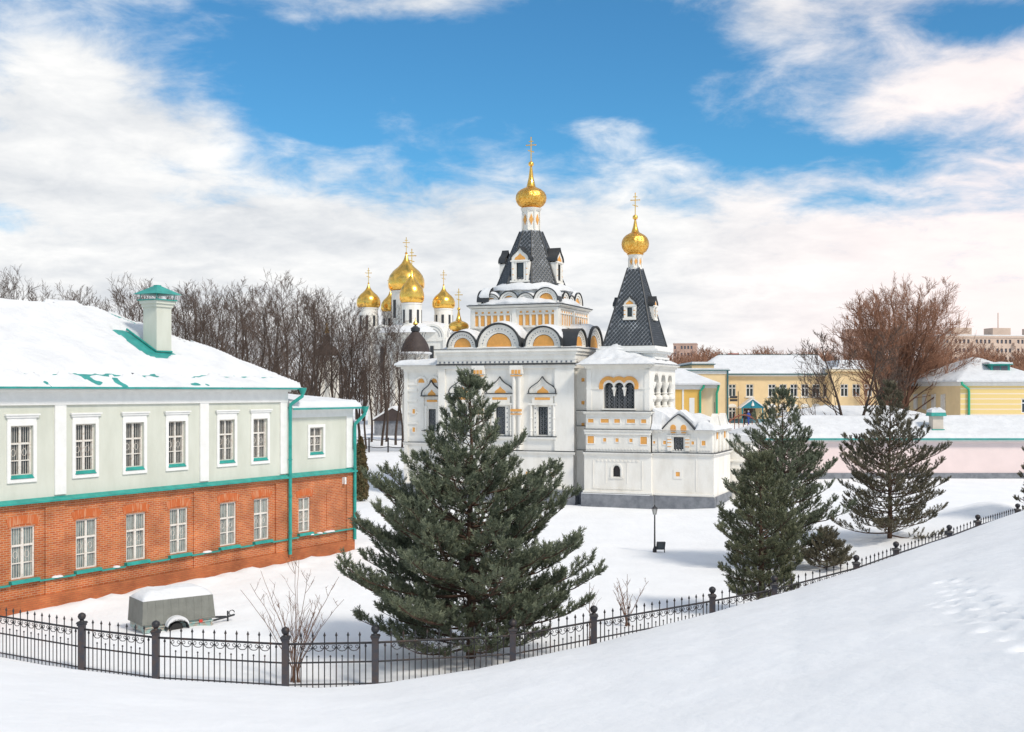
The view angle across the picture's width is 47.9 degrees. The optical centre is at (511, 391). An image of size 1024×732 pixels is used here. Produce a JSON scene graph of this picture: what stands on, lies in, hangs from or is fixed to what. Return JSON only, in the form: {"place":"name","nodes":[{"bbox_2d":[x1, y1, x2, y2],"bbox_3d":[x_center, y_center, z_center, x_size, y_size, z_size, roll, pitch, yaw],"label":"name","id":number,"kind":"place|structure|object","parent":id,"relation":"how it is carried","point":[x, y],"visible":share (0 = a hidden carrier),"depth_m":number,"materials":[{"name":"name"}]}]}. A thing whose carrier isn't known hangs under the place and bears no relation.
{"place":"outdoors","nodes":[
{"label":"outdoors","id":0,"kind":"place"},
{"bbox_2d":[365,447,403,450],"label":"path","id":1,"kind":"structure","parent":0,"point":[383,449],"depth_m":126.19,"materials":[{"name":"snow"}]},
{"bbox_2d":[0,396,1023,731],"bbox_3d":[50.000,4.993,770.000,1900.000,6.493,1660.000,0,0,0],"label":"ground","id":2,"kind":"structure","parent":0,"point":[926,638],"depth_m":21.99,"materials":[{"name":"snow"}]},
{"bbox_2d":[0,279,25,300],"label":"bare tree","id":3,"kind":"object","parent":2,"relation":"on","point":[9,292],"visible":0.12,"depth_m":103.82,"materials":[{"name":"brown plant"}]},
{"bbox_2d":[0,266,49,300],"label":"bare tree","id":4,"kind":"object","parent":2,"relation":"on","point":[14,286],"visible":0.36,"depth_m":105.10,"materials":[{"name":"brown plant"}]},
{"bbox_2d":[55,280,85,304],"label":"bare tree","id":5,"kind":"object","parent":2,"relation":"on","point":[76,296],"visible":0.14,"depth_m":100.86,"materials":[{"name":"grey plant"}]},
{"bbox_2d":[91,293,139,320],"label":"bare tree","id":6,"kind":"object","parent":2,"relation":"on","point":[105,308],"visible":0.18,"depth_m":99.02,"materials":[{"name":"brown plant"}]},
{"bbox_2d":[106,273,145,322],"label":"bare tree","id":7,"kind":"object","parent":2,"relation":"on","point":[123,302],"visible":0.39,"depth_m":96.75,"materials":[{"name":"brown plant"}]},
{"bbox_2d":[109,277,180,329],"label":"bare tree","id":8,"kind":"object","parent":2,"relation":"on","point":[130,296],"visible":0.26,"depth_m":105.11,"materials":[{"name":"brown plant"}]},
{"bbox_2d":[122,278,181,333],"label":"bare tree","id":9,"kind":"object","parent":2,"relation":"on","point":[143,298],"visible":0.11,"depth_m":106.86,"materials":[{"name":"brown plant"}]},
{"bbox_2d":[152,287,204,340],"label":"bare tree","id":10,"kind":"object","parent":2,"relation":"on","point":[178,315],"visible":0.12,"depth_m":135.21,"materials":[{"name":"brown plant"}]},
{"bbox_2d":[128,583,234,633],"bbox_3d":[-10.947,7.282,38.860,3.500,1.495,1.620,0,0,-37],"label":"covered trailer","id":11,"kind":"object","parent":2,"relation":"on","point":[177,606],"visible":0.94,"depth_m":38.10,"materials":[{"name":"paint"}]},
{"bbox_2d":[0,285,368,617],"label":"two storey house","id":12,"kind":"structure","parent":2,"relation":"on","point":[151,450],"depth_m":47.64,"materials":[{"name":"green paint"}]},
{"bbox_2d":[11,525,33,579],"bbox_3d":[-17.815,5.840,41.854,0.110,1.880,1.000,0,0,30],"label":"window","id":13,"kind":"structure","parent":12,"relation":"in","point":[22,538],"depth_m":41.84,"materials":[{"name":"glass"}]},
{"bbox_2d":[11,425,34,478],"bbox_3d":[-17.809,2.195,41.774,0.280,1.910,0.980,0,0,30],"label":"window","id":14,"kind":"structure","parent":12,"relation":"in","point":[20,435],"depth_m":41.82,"materials":[{"name":"paint"}]},
{"bbox_2d":[76,518,95,568],"bbox_3d":[-16.408,5.840,44.295,0.110,1.880,1.000,0,0,30],"label":"window","id":15,"kind":"structure","parent":12,"relation":"in","point":[85,528],"depth_m":44.28,"materials":[{"name":"glass"}]},
{"bbox_2d":[76,424,96,473],"bbox_3d":[-16.406,2.195,44.205,0.280,1.910,0.980,0,0,30],"label":"window","id":16,"kind":"structure","parent":12,"relation":"in","point":[84,432],"depth_m":44.27,"materials":[{"name":"paint"}]},
{"bbox_2d":[126,422,144,470],"bbox_3d":[-15.201,2.195,46.296,0.280,1.910,0.980,0,0,30],"label":"window","id":17,"kind":"structure","parent":12,"relation":"in","point":[133,430],"depth_m":46.33,"materials":[{"name":"paint"}]},
{"bbox_2d":[126,512,144,560],"bbox_3d":[-15.199,5.840,46.389,0.110,1.880,1.000,0,0,30],"label":"window","id":18,"kind":"structure","parent":12,"relation":"in","point":[135,523],"depth_m":46.38,"materials":[{"name":"glass"}]},
{"bbox_2d":[169,421,185,466],"bbox_3d":[-14.076,2.195,48.240,0.280,1.910,0.980,0,0,30],"label":"window","id":19,"kind":"structure","parent":12,"relation":"in","point":[175,427],"depth_m":48.29,"materials":[{"name":"paint"}]},
{"bbox_2d":[170,507,186,553],"bbox_3d":[-14.049,5.840,48.381,0.110,1.880,1.000,0,0,30],"label":"window","id":20,"kind":"structure","parent":12,"relation":"in","point":[178,517],"depth_m":48.37,"materials":[{"name":"glass"}]},
{"bbox_2d":[219,419,234,463],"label":"window","id":21,"kind":"structure","parent":12,"relation":"in","point":[226,426],"depth_m":50.93,"materials":[{"name":"paint"}]},
{"bbox_2d":[220,502,234,545],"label":"window","id":22,"kind":"structure","parent":12,"relation":"in","point":[227,510],"depth_m":50.86,"materials":[{"name":"glass"}]},
{"bbox_2d":[253,418,267,460],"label":"window","id":23,"kind":"structure","parent":12,"relation":"in","point":[259,424],"depth_m":52.83,"materials":[{"name":"paint"}]},
{"bbox_2d":[254,498,267,540],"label":"window","id":24,"kind":"structure","parent":12,"relation":"in","point":[260,505],"depth_m":52.71,"materials":[{"name":"glass"}]},
{"bbox_2d":[299,497,308,532],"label":"window","id":25,"kind":"structure","parent":12,"relation":"in","point":[303,502],"depth_m":55.42,"materials":[{"name":"glass"}]},
{"bbox_2d":[310,427,323,454],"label":"window","id":26,"kind":"structure","parent":12,"relation":"in","point":[315,432],"depth_m":56.37,"materials":[{"name":"paint"}]},
{"bbox_2d":[176,289,217,344],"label":"bare tree","id":27,"kind":"object","parent":2,"relation":"on","point":[197,321],"visible":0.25,"depth_m":126.29,"materials":[{"name":"brown plant"}]},
{"bbox_2d":[170,279,233,351],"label":"bare tree","id":28,"kind":"object","parent":2,"relation":"on","point":[175,315],"visible":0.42,"depth_m":108.27,"materials":[{"name":"brown plant"}]},
{"bbox_2d":[171,289,233,349],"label":"bare tree","id":29,"kind":"object","parent":2,"relation":"on","point":[194,322],"visible":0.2,"depth_m":126.23,"materials":[{"name":"brown plant"}]},
{"bbox_2d":[171,278,240,351],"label":"bare tree","id":30,"kind":"object","parent":2,"relation":"on","point":[203,318],"visible":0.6,"depth_m":103.47,"materials":[{"name":"brown plant"}]},
{"bbox_2d":[174,280,240,347],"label":"bare tree","id":31,"kind":"object","parent":2,"relation":"on","point":[201,317],"visible":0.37,"depth_m":108.83,"materials":[{"name":"brown plant"}]},
{"bbox_2d":[171,282,252,354],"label":"bare tree","id":32,"kind":"object","parent":2,"relation":"on","point":[217,341],"visible":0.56,"depth_m":107.94,"materials":[{"name":"brown plant"}]},
{"bbox_2d":[207,287,252,352],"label":"bare tree","id":33,"kind":"object","parent":2,"relation":"on","point":[223,319],"visible":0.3,"depth_m":148.81,"materials":[{"name":"brown plant"}]},
{"bbox_2d":[209,282,266,365],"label":"bare tree","id":34,"kind":"object","parent":2,"relation":"on","point":[235,310],"visible":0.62,"depth_m":97.36,"materials":[{"name":"brown plant"}]},
{"bbox_2d":[216,291,268,364],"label":"bare tree","id":35,"kind":"object","parent":2,"relation":"on","point":[242,301],"visible":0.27,"depth_m":137.10,"materials":[{"name":"brown plant"}]},
{"bbox_2d":[199,288,293,369],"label":"bare tree","id":36,"kind":"object","parent":2,"relation":"on","point":[245,321],"visible":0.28,"depth_m":142.49,"materials":[{"name":"brown plant"}]},
{"bbox_2d":[197,277,299,368],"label":"bare tree","id":37,"kind":"object","parent":2,"relation":"on","point":[252,292],"visible":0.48,"depth_m":108.21,"materials":[{"name":"brown plant"}]},
{"bbox_2d":[219,287,303,373],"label":"bare tree","id":38,"kind":"object","parent":2,"relation":"on","point":[264,322],"visible":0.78,"depth_m":98.08,"materials":[{"name":"brown plant"}]},
{"bbox_2d":[241,289,300,375],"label":"bare tree","id":39,"kind":"object","parent":2,"relation":"on","point":[269,332],"visible":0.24,"depth_m":128.43,"materials":[{"name":"brown plant"}]},
{"bbox_2d":[241,300,304,374],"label":"bare tree","id":40,"kind":"object","parent":2,"relation":"on","point":[274,336],"visible":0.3,"depth_m":127.57,"materials":[{"name":"brown plant"}]},
{"bbox_2d":[227,276,334,393],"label":"bare tree","id":41,"kind":"object","parent":2,"relation":"on","point":[277,336],"visible":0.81,"depth_m":96.73,"materials":[{"name":"brown plant"}]},
{"bbox_2d":[243,555,339,682],"bbox_3d":[-6.179,6.254,31.332,2.390,3.673,3.636,0,0,-22],"label":"bare sapling","id":42,"kind":"object","parent":2,"relation":"on","point":[293,658],"visible":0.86,"depth_m":31.21,"materials":[{"name":"plant"}]},
{"bbox_2d":[245,269,337,379],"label":"bare tree","id":43,"kind":"object","parent":2,"relation":"on","point":[278,314],"visible":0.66,"depth_m":111.67,"materials":[{"name":"brown plant"}]},
{"bbox_2d":[265,296,323,390],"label":"bare tree","id":44,"kind":"object","parent":2,"relation":"on","point":[300,336],"visible":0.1,"depth_m":147.76,"materials":[{"name":"brown plant"}]},
{"bbox_2d":[265,286,339,394],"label":"bare tree","id":45,"kind":"object","parent":2,"relation":"on","point":[302,364],"visible":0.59,"depth_m":111.32,"materials":[{"name":"brown plant"}]},
{"bbox_2d":[274,288,351,395],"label":"bare tree","id":46,"kind":"object","parent":2,"relation":"on","point":[314,358],"visible":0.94,"depth_m":99.38,"materials":[{"name":"brown plant"}]},
{"bbox_2d":[286,291,355,395],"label":"bare tree","id":47,"kind":"object","parent":2,"relation":"on","point":[309,345],"visible":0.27,"depth_m":143.67,"materials":[{"name":"brown plant"}]},
{"bbox_2d":[312,331,338,397],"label":"brown roofed turret","id":48,"kind":"object","parent":2,"relation":"on","point":[327,391],"visible":0.06,"depth_m":150.75,"materials":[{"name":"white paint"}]},
{"bbox_2d":[286,286,366,396],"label":"bare tree","id":49,"kind":"object","parent":2,"relation":"on","point":[325,310],"visible":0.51,"depth_m":126.62,"materials":[{"name":"brown plant"}]},
{"bbox_2d":[298,293,357,395],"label":"bare tree","id":50,"kind":"object","parent":2,"relation":"on","point":[317,378],"visible":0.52,"depth_m":125.71,"materials":[{"name":"brown plant"}]},
{"bbox_2d":[312,316,349,397],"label":"bare tree","id":51,"kind":"object","parent":2,"relation":"on","point":[337,366],"visible":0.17,"depth_m":144.43,"materials":[{"name":"brown plant"}]},
{"bbox_2d":[270,358,401,420],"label":"woods","id":52,"kind":"object","parent":2,"relation":"on","point":[363,399],"visible":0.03,"depth_m":215.58,"materials":[{"name":"plant"}]},
{"bbox_2d":[300,287,375,398],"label":"bare tree","id":53,"kind":"object","parent":2,"relation":"on","point":[331,385],"visible":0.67,"depth_m":126.32,"materials":[{"name":"brown plant"}]},
{"bbox_2d":[306,302,369,398],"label":"bare tree","id":54,"kind":"object","parent":2,"relation":"on","point":[343,350],"visible":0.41,"depth_m":134.59,"materials":[{"name":"brown plant"}]},
{"bbox_2d":[329,311,378,400],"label":"bare tree","id":55,"kind":"object","parent":2,"relation":"on","point":[353,379],"visible":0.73,"depth_m":127.16,"materials":[{"name":"brown plant"}]},
{"bbox_2d":[320,295,392,424],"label":"bare tree","id":56,"kind":"object","parent":2,"relation":"on","point":[351,363],"visible":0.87,"depth_m":126.42,"materials":[{"name":"brown plant"}]},
{"bbox_2d":[356,435,369,500],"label":"thuja","id":57,"kind":"object","parent":2,"relation":"on","point":[362,487],"visible":0.85,"depth_m":83.66,"materials":[{"name":"green plant"}]},
{"bbox_2d":[334,316,392,448],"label":"bare tree","id":58,"kind":"object","parent":2,"relation":"on","point":[363,353],"visible":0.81,"depth_m":127.36,"materials":[{"name":"brown plant"}]},
{"bbox_2d":[335,310,394,436],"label":"bare tree","id":59,"kind":"object","parent":2,"relation":"on","point":[357,417],"visible":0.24,"depth_m":140.75,"materials":[{"name":"brown plant"}]},
{"bbox_2d":[353,326,398,441],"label":"bare tree","id":60,"kind":"object","parent":2,"relation":"on","point":[370,398],"visible":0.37,"depth_m":145.02,"materials":[{"name":"brown plant"}]},
{"bbox_2d":[350,304,410,445],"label":"bare tree","id":61,"kind":"object","parent":2,"relation":"on","point":[384,380],"visible":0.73,"depth_m":134.93,"materials":[{"name":"brown plant"}]},
{"bbox_2d":[363,438,403,451],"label":"path railing","id":62,"kind":"object","parent":2,"relation":"on","point":[369,439],"visible":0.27,"depth_m":120.95,"materials":[{"name":"black metal"}]},
{"bbox_2d":[369,317,400,441],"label":"bare tree","id":63,"kind":"object","parent":2,"relation":"on","point":[387,421],"visible":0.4,"depth_m":145.38,"materials":[{"name":"brown plant"}]},
{"bbox_2d":[373,406,401,435],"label":"grey shed","id":64,"kind":"structure","parent":2,"relation":"on","point":[378,420],"depth_m":165.00,"materials":[{"name":"wood"}]},
{"bbox_2d":[371,324,421,444],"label":"bare tree","id":65,"kind":"object","parent":2,"relation":"on","point":[395,434],"visible":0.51,"depth_m":137.24,"materials":[{"name":"brown plant"}]},
{"bbox_2d":[386,325,428,446],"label":"bare tree","id":66,"kind":"object","parent":2,"relation":"on","point":[397,368],"visible":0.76,"depth_m":129.73,"materials":[{"name":"brown plant"}]},
{"bbox_2d":[357,237,469,424],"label":"cathedral","id":67,"kind":"structure","parent":2,"relation":"on","point":[406,283],"depth_m":215.44,"materials":[{"name":"white paint"}]},
{"bbox_2d":[400,317,431,430],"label":"brown roofed turret","id":68,"kind":"object","parent":2,"relation":"on","point":[423,346],"visible":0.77,"depth_m":149.00,"materials":[{"name":"white paint"}]},
{"bbox_2d":[335,365,607,658],"bbox_3d":[-1.290,3.790,34.116,8.400,9.127,7.804,0,0,-27],"label":"pine tree","id":69,"kind":"object","parent":2,"relation":"on","point":[504,533],"visible":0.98,"depth_m":33.17,"materials":[{"name":"green plant"}]},
{"bbox_2d":[0,503,1022,687],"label":"iron fence","id":70,"kind":"object","parent":2,"relation":"on","point":[155,632],"visible":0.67,"depth_m":31.61,"materials":[{"name":"metal"}]},
{"bbox_2d":[394,137,757,508],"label":"tented church","id":71,"kind":"structure","parent":2,"relation":"on","point":[600,415],"depth_m":81.95,"materials":[{"name":"white paint"}]},
{"bbox_2d":[429,409,435,428],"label":"window","id":72,"kind":"structure","parent":71,"relation":"in","point":[432,412],"depth_m":86.97,"materials":[{"name":"glass"}]},
{"bbox_2d":[497,407,504,433],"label":"window","id":73,"kind":"structure","parent":71,"relation":"in","point":[500,410],"depth_m":83.55,"materials":[{"name":"glass"}]},
{"bbox_2d":[539,407,547,434],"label":"window","id":74,"kind":"structure","parent":71,"relation":"in","point":[543,411],"depth_m":82.32,"materials":[{"name":"glass"}]},
{"bbox_2d":[613,465,619,476],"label":"window","id":75,"kind":"structure","parent":71,"relation":"in","point":[616,471],"depth_m":79.69,"materials":[{"name":"glass"}]},
{"bbox_2d":[674,437,682,450],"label":"window","id":76,"kind":"structure","parent":71,"relation":"in","point":[678,441],"depth_m":78.26,"materials":[{"name":"glass"}]},
{"bbox_2d":[585,585,598,644],"bbox_3d":[2.403,6.865,34.238,0.489,2.403,0.281,0,0,-27],"label":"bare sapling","id":77,"kind":"object","parent":2,"relation":"on","point":[589,637],"visible":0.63,"depth_m":34.18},
{"bbox_2d":[613,575,647,625],"bbox_3d":[3.925,7.164,38.960,1.162,1.954,0.760,0,0,-27],"label":"bare sapling","id":78,"kind":"object","parent":2,"relation":"on","point":[624,610],"visible":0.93,"depth_m":38.98,"materials":[{"name":"plant"}]},
{"bbox_2d":[652,505,657,552],"bbox_3d":[7.093,6.908,57.300,0.320,2.570,0.277,0,0,0],"label":"lamp post","id":79,"kind":"object","parent":2,"relation":"on","point":[654,509],"visible":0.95,"depth_m":57.26,"materials":[{"name":"black metal"}]},
{"bbox_2d":[656,542,665,552],"bbox_3d":[7.373,7.783,57.250,0.480,0.620,0.280,0,0,0],"label":"floodlight","id":80,"kind":"object","parent":2,"relation":"on","point":[660,545],"visible":0.82,"depth_m":57.13,"materials":[{"name":"metal"}]},
{"bbox_2d":[673,343,697,362],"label":"apartment block","id":81,"kind":"structure","parent":2,"relation":"on","point":[680,348],"depth_m":598.81,"materials":[{"name":"pink"}]},
{"bbox_2d":[675,368,719,416],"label":"yellow house","id":82,"kind":"structure","parent":2,"relation":"on","point":[695,393],"depth_m":111.99,"materials":[{"name":"paint"}]},
{"bbox_2d":[729,413,756,430],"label":"brown barrier","id":83,"kind":"object","parent":2,"relation":"on","point":[730,420],"visible":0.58,"depth_m":117.96,"materials":[{"name":"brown wood"}]},
{"bbox_2d":[713,448,807,600],"bbox_3d":[8.736,5.076,40.471,3.329,6.197,3.398,0,0,0],"label":"pine tree","id":84,"kind":"object","parent":2,"relation":"on","point":[763,561],"visible":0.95,"depth_m":40.06,"materials":[{"name":"green plant"}]},
{"bbox_2d":[678,354,883,422],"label":"yellow long building","id":85,"kind":"structure","parent":2,"relation":"on","point":[753,379],"depth_m":155.00,"materials":[{"name":"paint"}]},
{"bbox_2d":[729,384,735,396],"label":"window","id":86,"kind":"structure","parent":85,"relation":"in","point":[732,387],"depth_m":155.11,"materials":[{"name":"white glass"}]},
{"bbox_2d":[729,407,735,418],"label":"window","id":87,"kind":"structure","parent":85,"relation":"in","point":[732,410],"depth_m":155.11,"materials":[{"name":"white glass"}]},
{"bbox_2d":[746,384,752,396],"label":"window","id":88,"kind":"structure","parent":85,"relation":"in","point":[749,387],"depth_m":155.11,"materials":[{"name":"white glass"}]},
{"bbox_2d":[768,384,775,396],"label":"window","id":89,"kind":"structure","parent":85,"relation":"in","point":[770,386],"depth_m":155.11,"materials":[{"name":"white glass"}]},
{"bbox_2d":[790,384,796,396],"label":"window","id":90,"kind":"structure","parent":85,"relation":"in","point":[793,389],"depth_m":155.11,"materials":[{"name":"white glass"}]},
{"bbox_2d":[841,384,847,396],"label":"window","id":91,"kind":"structure","parent":85,"relation":"in","point":[844,390],"depth_m":152.60,"materials":[{"name":"white glass"}]},
{"bbox_2d":[852,384,859,396],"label":"window","id":92,"kind":"structure","parent":85,"relation":"in","point":[855,387],"depth_m":152.60,"materials":[{"name":"white glass"}]},
{"bbox_2d":[718,384,857,563],"bbox_3d":[12.183,3.977,52.379,6.107,8.662,5.469,0,0,0],"label":"pine tree","id":93,"kind":"object","parent":2,"relation":"on","point":[807,459],"visible":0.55,"depth_m":51.40,"materials":[{"name":"green plant"}]},
{"bbox_2d":[797,525,855,568],"bbox_3d":[13.715,7.002,50.517,2.402,2.371,2.299,0,0,-35],"label":"pine tree","id":94,"kind":"object","parent":2,"relation":"on","point":[836,557],"visible":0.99,"depth_m":50.17,"materials":[{"name":"green plant"}]},
{"bbox_2d":[668,340,1023,368],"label":"woods","id":95,"kind":"object","parent":2,"relation":"on","point":[704,357],"visible":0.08,"depth_m":247.06,"materials":[{"name":"plant"}]},
{"bbox_2d":[777,405,925,417],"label":"building","id":96,"kind":"structure","parent":2,"relation":"on","point":[848,410],"depth_m":109.35,"materials":[{"name":"paint"}]},
{"bbox_2d":[788,325,916,415],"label":"bare tree","id":97,"kind":"object","parent":2,"relation":"on","point":[836,359],"visible":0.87,"depth_m":103.47,"materials":[{"name":"brown plant"}]},
{"bbox_2d":[842,313,884,359],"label":"apartment block","id":98,"kind":"structure","parent":2,"relation":"on","point":[854,341],"depth_m":332.90,"materials":[{"name":"grey"}]},
{"bbox_2d":[729,407,1023,479],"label":"pink low building","id":99,"kind":"structure","parent":2,"relation":"on","point":[984,446],"depth_m":92.00,"materials":[{"name":"paint"}]},
{"bbox_2d":[821,288,955,403],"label":"bare tree","id":100,"kind":"object","parent":2,"relation":"on","point":[849,344],"visible":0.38,"depth_m":128.10,"materials":[{"name":"brown plant"}]},
{"bbox_2d":[830,378,952,538],"bbox_3d":[18.881,3.531,57.335,6.090,8.399,6.556,0,0,0],"label":"pine tree","id":101,"kind":"object","parent":2,"relation":"on","point":[888,523],"visible":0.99,"depth_m":56.93,"materials":[{"name":"green plant"}]},
{"bbox_2d":[830,271,996,410],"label":"bare tree","id":102,"kind":"object","parent":2,"relation":"on","point":[878,314],"visible":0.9,"depth_m":121.96,"materials":[{"name":"brown plant"}]},
{"bbox_2d":[880,307,981,382],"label":"bare tree","id":103,"kind":"object","parent":2,"relation":"on","point":[956,341],"visible":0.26,"depth_m":127.06,"materials":[{"name":"brown plant"}]},
{"bbox_2d":[854,352,1023,405],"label":"woods","id":104,"kind":"object","parent":2,"relation":"on","point":[990,358],"visible":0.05,"depth_m":157.26,"materials":[{"name":"plant"}]},
{"bbox_2d":[906,357,1023,414],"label":"banded yellow house","id":105,"kind":"structure","parent":2,"relation":"on","point":[986,387],"depth_m":116.25,"materials":[{"name":"paint"}]},
{"bbox_2d":[928,312,1023,365],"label":"apartment block","id":106,"kind":"structure","parent":2,"relation":"on","point":[1004,338],"depth_m":352.97,"materials":[{"name":"plaster"},{"name":"window glass"}]},
{"bbox_2d":[1012,446,1023,509],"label":"pine tree","id":107,"kind":"object","parent":2,"relation":"on","point":[1021,490],"visible":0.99,"depth_m":60.27,"materials":[{"name":"green plant"}]},
{"bbox_2d":[0,0,1023,395],"label":"sky","id":108,"kind":"structure","parent":0,"point":[782,159],"materials":[{"name":"blue"}]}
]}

